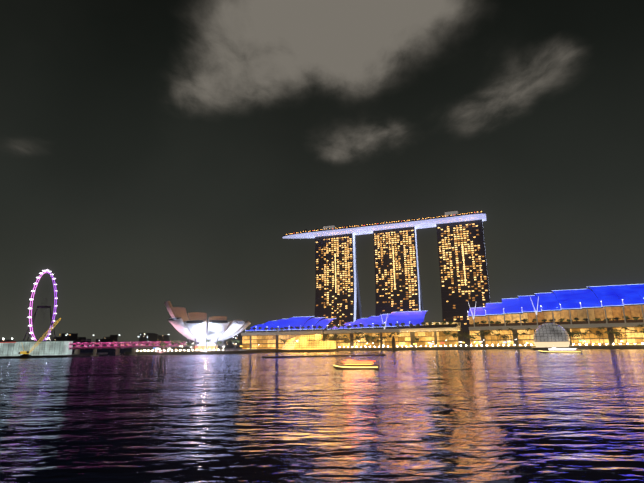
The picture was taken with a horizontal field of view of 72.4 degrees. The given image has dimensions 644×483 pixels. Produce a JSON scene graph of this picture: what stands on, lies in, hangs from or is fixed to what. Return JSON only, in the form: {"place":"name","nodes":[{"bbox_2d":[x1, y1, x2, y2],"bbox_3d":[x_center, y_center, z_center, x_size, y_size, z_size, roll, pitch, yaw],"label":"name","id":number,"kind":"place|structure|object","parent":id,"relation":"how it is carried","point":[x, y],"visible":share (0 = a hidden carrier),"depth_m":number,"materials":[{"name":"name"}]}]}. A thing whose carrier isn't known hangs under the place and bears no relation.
{"place":"outdoors","nodes":[
{"label":"outdoors","id":0,"kind":"place"},
{"bbox_2d":[23,269,57,340],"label":"ferris wheel","id":1,"kind":"object","parent":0,"point":[30,325],"visible":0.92,"depth_m":900.67,"materials":[{"name":"purple metal"}]},
{"bbox_2d":[0,331,244,350],"bbox_3d":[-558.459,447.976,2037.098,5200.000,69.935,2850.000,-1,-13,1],"label":"shore and city","id":2,"kind":"structure","parent":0,"point":[147,338],"depth_m":1804.77,"materials":[{"name":"grey"}]},
{"bbox_2d":[0,343,643,482],"bbox_3d":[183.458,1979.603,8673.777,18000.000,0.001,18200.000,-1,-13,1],"label":"water","id":3,"kind":"structure","parent":0,"point":[112,417],"depth_m":67.39,"materials":[{"name":"blue liquid"}]},
{"bbox_2d":[0,318,107,358],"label":"construction site","id":4,"kind":"object","parent":3,"relation":"in","point":[48,348],"visible":1,"depth_m":446.87,"materials":[{"name":"grey concrete"}]},
{"bbox_2d":[69,341,185,355],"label":"bridge","id":5,"kind":"structure","parent":3,"relation":"in","point":[124,343],"depth_m":490.17,"materials":[{"name":"pink"}]},
{"bbox_2d":[66,334,224,354],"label":"bridge","id":6,"kind":"structure","parent":3,"relation":"in","point":[76,351],"depth_m":508.95,"materials":[{"name":"grey"}]},
{"bbox_2d":[275,334,347,351],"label":"pavilion","id":7,"kind":"structure","parent":3,"relation":"on","point":[310,343],"depth_m":502.17,"materials":[{"name":"yellow glass"}]},
{"bbox_2d":[262,353,385,357],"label":"floating pontoon","id":8,"kind":"object","parent":3,"relation":"on","point":[322,355],"visible":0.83,"depth_m":343.28,"materials":[{"name":"brown"}]},
{"bbox_2d":[333,359,379,368],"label":"boat","id":9,"kind":"object","parent":3,"relation":"on","point":[350,364],"visible":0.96,"depth_m":181.80,"materials":[{"name":"beige"}]},
{"bbox_2d":[387,336,400,350],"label":"floating sculpture","id":10,"kind":"object","parent":3,"relation":"on","point":[393,343],"visible":0.98,"depth_m":488.95,"materials":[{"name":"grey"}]},
{"bbox_2d":[397,369,534,369],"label":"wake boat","id":11,"kind":"object","parent":3,"relation":"on","point":[465,369],"visible":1,"depth_m":169.78,"materials":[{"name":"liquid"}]},
{"bbox_2d":[530,322,576,349],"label":"dome pavilion","id":12,"kind":"structure","parent":3,"relation":"in","point":[548,336],"depth_m":433.95,"materials":[{"name":"grey glass"}]},
{"bbox_2d":[538,348,581,352],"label":"boat","id":13,"kind":"object","parent":3,"relation":"on","point":[562,350],"visible":0.9,"depth_m":338.05,"materials":[{"name":"beige"}]},
{"bbox_2d":[125,343,643,354],"bbox_3d":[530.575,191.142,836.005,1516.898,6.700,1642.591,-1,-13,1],"label":"waterfront promenade","id":14,"kind":"structure","parent":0,"point":[460,347],"depth_m":494.53,"materials":[{"name":"concrete"}]},
{"bbox_2d":[164,301,250,350],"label":"museum building","id":15,"kind":"structure","parent":14,"relation":"on","point":[193,326],"depth_m":515.00,"materials":[{"name":"white"}]},
{"bbox_2d":[314,233,361,330],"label":"hotel tower","id":16,"kind":"structure","parent":14,"relation":"on","point":[337,294],"depth_m":787.09,"materials":[{"name":"black glass"}]},
{"bbox_2d":[283,210,486,238],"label":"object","id":17,"kind":"structure","parent":16,"relation":"on","point":[449,217],"depth_m":762.04,"materials":[{"name":"grey metal"}]},
{"bbox_2d":[153,339,633,351],"bbox_3d":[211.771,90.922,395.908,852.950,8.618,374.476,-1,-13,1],"label":"promenade life","id":18,"kind":"object","parent":14,"relation":"on","point":[416,344],"visible":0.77,"depth_m":516.64,"materials":[{"name":"grey"}]},
{"bbox_2d":[148,316,643,350],"bbox_3d":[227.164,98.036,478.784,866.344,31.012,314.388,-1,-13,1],"label":"trees","id":19,"kind":"object","parent":14,"relation":"on","point":[572,334],"visible":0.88,"depth_m":510.42,"materials":[{"name":"green plant"}]},
{"bbox_2d":[400,322,459,331],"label":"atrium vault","id":20,"kind":"object","parent":14,"relation":"on","point":[439,323],"visible":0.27,"depth_m":559.87,"materials":[{"name":"glass"}]},
{"bbox_2d":[240,284,643,348],"bbox_3d":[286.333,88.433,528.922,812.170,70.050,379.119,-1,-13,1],"label":"the shoppes","id":21,"kind":"structure","parent":14,"relation":"on","point":[602,303],"depth_m":521.77,"materials":[{"name":"blue metal"}]},
{"bbox_2d":[373,226,424,322],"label":"hotel tower","id":22,"kind":"structure","parent":0,"point":[397,281],"depth_m":748.62,"materials":[{"name":"black glass"}]},
{"bbox_2d":[436,219,489,344],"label":"hotel tower","id":23,"kind":"structure","parent":0,"point":[462,266],"depth_m":708.00,"materials":[{"name":"black glass"}]}
]}

